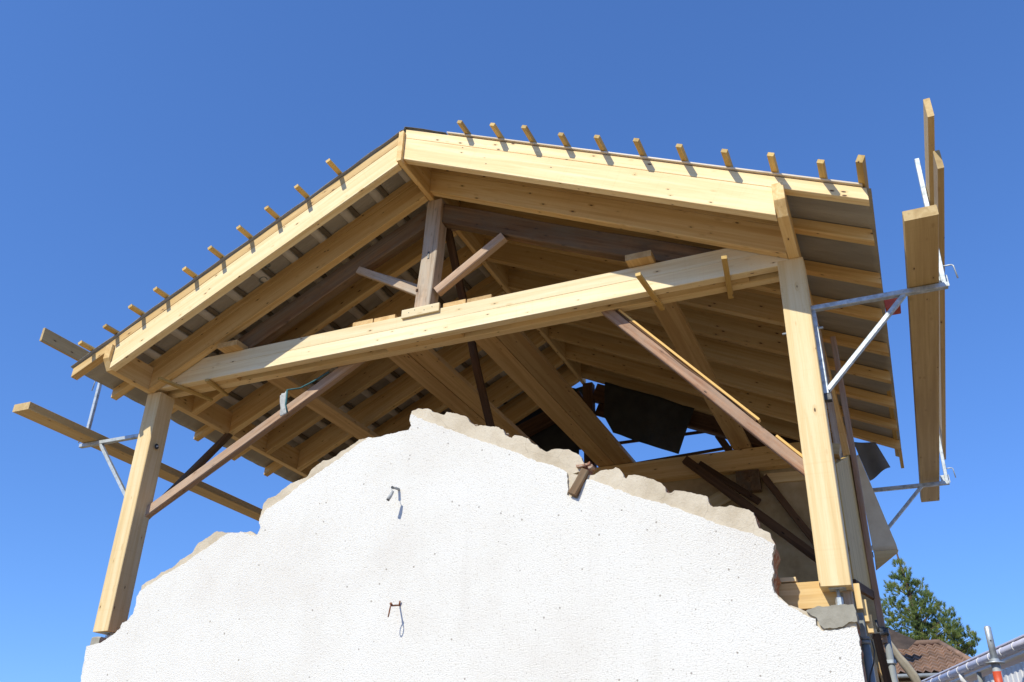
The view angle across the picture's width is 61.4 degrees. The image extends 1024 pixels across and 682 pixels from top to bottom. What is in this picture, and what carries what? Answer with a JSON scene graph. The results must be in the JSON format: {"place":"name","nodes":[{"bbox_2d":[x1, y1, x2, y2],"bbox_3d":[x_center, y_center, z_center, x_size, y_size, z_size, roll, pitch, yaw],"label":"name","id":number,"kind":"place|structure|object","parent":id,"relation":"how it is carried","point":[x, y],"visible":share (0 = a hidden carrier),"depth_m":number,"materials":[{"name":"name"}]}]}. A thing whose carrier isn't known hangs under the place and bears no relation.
{"place":"outdoors","nodes":[
{"label":"outdoors","id":0,"kind":"place"},
{"bbox_2d":[0,0,1023,681],"label":"sky","id":1,"kind":"structure","parent":0,"point":[137,137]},
{"bbox_2d":[883,628,970,681],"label":"tiled house","id":2,"kind":"structure","parent":0,"point":[926,658],"depth_m":25.30,"materials":[{"name":"tile"}]},
{"bbox_2d":[922,634,1023,681],"bbox_3d":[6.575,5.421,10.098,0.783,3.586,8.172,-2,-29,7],"label":"white building","id":3,"kind":"structure","parent":0,"point":[1010,653],"depth_m":11.76,"materials":[{"name":"paint"}]},
{"label":"ground","id":4,"kind":"structure","parent":0,"visible":0},
{"bbox_2d":[81,408,881,681],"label":"house walls","id":5,"kind":"structure","parent":4,"relation":"on","point":[429,545],"depth_m":6.37,"materials":[{"name":"concrete"}]},
{"bbox_2d":[71,120,903,644],"bbox_3d":[0.072,1.102,9.078,7.420,4.508,5.666,-11,-31,21],"label":"timber roof frame","id":6,"kind":"object","parent":5,"relation":"on","point":[413,230],"visible":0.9,"depth_m":8.20,"materials":[{"name":"brown wood"}]},
{"bbox_2d":[78,381,138,495],"bbox_3d":[-4.137,0.859,8.963,0.990,1.890,0.063,-11,-31,21],"label":"scaffold bracket","id":7,"kind":"object","parent":6,"relation":"attached to","point":[100,443],"visible":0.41,"depth_m":8.84,"materials":[{"name":"metal"}]},
{"bbox_2d":[39,328,88,360],"bbox_3d":[-4.069,0.717,10.173,0.031,0.151,3.540,-10,-31,21],"label":"guard rail","id":8,"kind":"object","parent":7,"relation":"attached to","point":[55,341],"visible":0.17,"depth_m":8.93,"materials":[{"name":"brown wood"}]},
{"bbox_2d":[12,402,261,520],"bbox_3d":[-3.865,1.611,10.050,0.216,0.079,4.380,-10,-31,21],"label":"plank","id":9,"kind":"object","parent":7,"relation":"on","point":[38,414],"visible":0.62,"depth_m":9.17,"materials":[{"name":"brown wood"}]},
{"bbox_2d":[217,340,380,439],"bbox_3d":[-1.878,1.058,10.352,0.242,0.058,4.630,-11,-31,21],"label":"plank","id":10,"kind":"object","parent":6,"relation":"on","point":[334,414],"visible":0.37,"depth_m":9.72,"materials":[{"name":"brown wood"}]},
{"bbox_2d":[280,371,328,415],"bbox_3d":[-1.953,0.495,8.068,0.420,0.490,0.084,7,-29,-11],"label":"cloth strip","id":11,"kind":"object","parent":6,"relation":"hanging from","point":[283,403],"visible":1,"depth_m":8.00,"materials":[{"name":"white fabric"}]},
{"bbox_2d":[353,319,485,425],"bbox_3d":[-0.496,0.833,9.868,0.221,0.058,4.495,-11,-31,21],"label":"plank","id":12,"kind":"object","parent":6,"relation":"on","point":[413,368],"visible":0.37,"depth_m":9.16,"materials":[{"name":"brown wood"}]},
{"bbox_2d":[374,314,540,448],"bbox_3d":[-0.281,0.794,9.786,0.226,0.058,4.488,-11,-31,21],"label":"plank","id":13,"kind":"object","parent":6,"relation":"on","point":[444,372],"visible":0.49,"depth_m":9.14,"materials":[{"name":"brown wood"}]},
{"bbox_2d":[443,299,614,466],"bbox_3d":[0.386,0.666,9.518,0.226,0.058,4.495,-11,-31,21],"label":"plank","id":14,"kind":"object","parent":6,"relation":"on","point":[505,359],"visible":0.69,"depth_m":9.32,"materials":[{"name":"brown wood"}]},
{"bbox_2d":[515,386,582,454],"bbox_3d":[-0.491,1.523,12.344,3.200,1.610,0.085,-11,-31,21],"label":"tarp","id":15,"kind":"object","parent":6,"relation":"hanging from","point":[554,436],"visible":0.06,"depth_m":11.91,"materials":[{"name":"fabric"}]},
{"bbox_2d":[467,294,635,464],"bbox_3d":[0.609,0.627,9.434,0.241,0.058,4.485,-11,-31,21],"label":"plank","id":16,"kind":"object","parent":6,"relation":"on","point":[526,352],"visible":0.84,"depth_m":9.24,"materials":[{"name":"brown wood"}]},
{"bbox_2d":[604,382,693,453],"bbox_3d":[1.752,0.960,11.099,1.195,1.160,0.060,-10,-31,20],"label":"tarp","id":17,"kind":"object","parent":6,"relation":"hanging from","point":[652,420],"visible":1,"depth_m":11.08,"materials":[{"name":"fabric"}]},
{"bbox_2d":[625,250,752,449],"bbox_3d":[1.950,0.336,8.832,0.218,0.058,4.630,-11,-31,21],"label":"plank","id":18,"kind":"object","parent":6,"relation":"on","point":[678,329],"visible":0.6,"depth_m":8.27,"materials":[{"name":"brown wood"}]},
{"bbox_2d":[854,442,889,480],"bbox_3d":[3.659,1.201,8.741,0.302,0.420,0.070,-17,-33,30],"label":"tarp","id":19,"kind":"object","parent":6,"relation":"hanging from","point":[873,460],"visible":0.98,"depth_m":8.74,"materials":[{"name":"grey fabric"}]},
{"bbox_2d":[857,455,897,569],"bbox_3d":[3.357,1.548,7.916,0.225,1.110,0.046,-11,-31,21],"label":"weathered sheet","id":20,"kind":"object","parent":6,"relation":"hanging from","point":[884,546],"visible":0.86,"depth_m":7.86,"materials":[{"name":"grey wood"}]},
{"bbox_2d":[811,158,958,402],"bbox_3d":[2.681,-0.490,6.290,1.029,1.886,0.062,-11,-31,21],"label":"scaffold bracket","id":21,"kind":"object","parent":6,"relation":"attached to","point":[903,294],"visible":0.79,"depth_m":6.12,"materials":[{"name":"metal"}]},
{"bbox_2d":[884,298,900,314],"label":"red block","id":22,"kind":"structure","parent":21,"relation":"attached to","point":[888,303],"depth_m":6.52,"materials":[{"name":"paint"}]},
{"bbox_2d":[902,205,939,501],"bbox_3d":[3.773,0.534,7.845,0.201,0.077,6.030,-11,-31,21],"label":"plank","id":23,"kind":"object","parent":21,"relation":"on","point":[921,235],"visible":0.95,"depth_m":6.71,"materials":[{"name":"brown wood"}]},
{"bbox_2d":[923,98,934,205],"bbox_3d":[3.588,-0.626,7.351,0.042,0.151,4.302,-11,-29,22],"label":"guard rail","id":24,"kind":"object","parent":21,"relation":"attached to","point":[929,133],"visible":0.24,"depth_m":5.86,"materials":[{"name":"brown wood"}]},
{"bbox_2d":[871,434,955,556],"bbox_3d":[4.420,1.474,9.709,1.050,1.846,0.063,-11,-31,21],"label":"scaffold bracket","id":25,"kind":"object","parent":6,"relation":"attached to","point":[945,479],"visible":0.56,"depth_m":9.54,"materials":[{"name":"metal"}]},
{"bbox_2d":[933,150,945,459],"bbox_3d":[4.037,0.082,8.100,0.041,0.151,5.910,-11,-30,22],"label":"guard rail","id":26,"kind":"object","parent":25,"relation":"attached to","point":[938,168],"visible":0.73,"depth_m":7.20,"materials":[{"name":"brown wood"}]},
{"bbox_2d":[853,583,863,609],"bbox_3d":[2.138,1.577,5.320,0.037,0.151,0.041,-11,-31,21],"label":"board","id":27,"kind":"object","parent":5,"relation":"attached to","point":[858,597],"visible":1,"depth_m":5.30,"materials":[{"name":"brown wood"}]},
{"bbox_2d":[862,599,869,621],"bbox_3d":[2.177,1.661,5.304,0.026,0.130,0.040,-11,-31,21],"label":"board","id":28,"kind":"object","parent":5,"relation":"attached to","point":[866,614],"visible":1,"depth_m":5.29,"materials":[{"name":"brown wood"}]},
{"bbox_2d":[857,613,875,681],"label":"downpipe","id":29,"kind":"object","parent":5,"relation":"attached to","point":[866,644],"visible":0.74,"depth_m":5.33,"materials":[{"name":"grey plastic"}]},
{"bbox_2d":[867,629,874,681],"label":"cable","id":30,"kind":"object","parent":29,"relation":"hanging from","point":[873,658],"visible":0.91,"depth_m":5.28,"materials":[{"name":"rubber"}]},
{"bbox_2d":[866,615,873,633],"bbox_3d":[2.200,1.741,5.298,0.035,0.105,0.041,-11,-31,21],"label":"board","id":31,"kind":"object","parent":5,"relation":"attached to","point":[870,628],"visible":0.88,"depth_m":5.28,"materials":[{"name":"brown wood"}]},
{"bbox_2d":[872,633,891,681],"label":"old board","id":32,"kind":"object","parent":5,"relation":"attached to","point":[882,659],"visible":0.96,"depth_m":5.68,"materials":[{"name":"brown wood"}]},
{"bbox_2d":[871,620,897,681],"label":"scaffold tube","id":33,"kind":"object","parent":4,"relation":"on","point":[891,661],"visible":0.78,"depth_m":6.14,"materials":[{"name":"grey metal"}]},
{"bbox_2d":[878,641,921,681],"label":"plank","id":34,"kind":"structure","parent":4,"relation":"on","point":[908,668],"depth_m":6.83,"materials":[{"name":"brown wood"}]},
{"bbox_2d":[880,553,980,656],"bbox_3d":[15.003,12.550,30.500,3.862,10.868,2.121,-11,-31,21],"label":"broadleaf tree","id":35,"kind":"object","parent":4,"relation":"on","point":[951,633],"visible":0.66,"depth_m":31.61,"materials":[{"name":"green plant"}]},
{"bbox_2d":[984,626,1004,681],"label":"scaffold tube","id":36,"kind":"object","parent":4,"relation":"on","point":[994,662],"visible":1,"depth_m":5.03,"materials":[{"name":"metal"}]}
]}

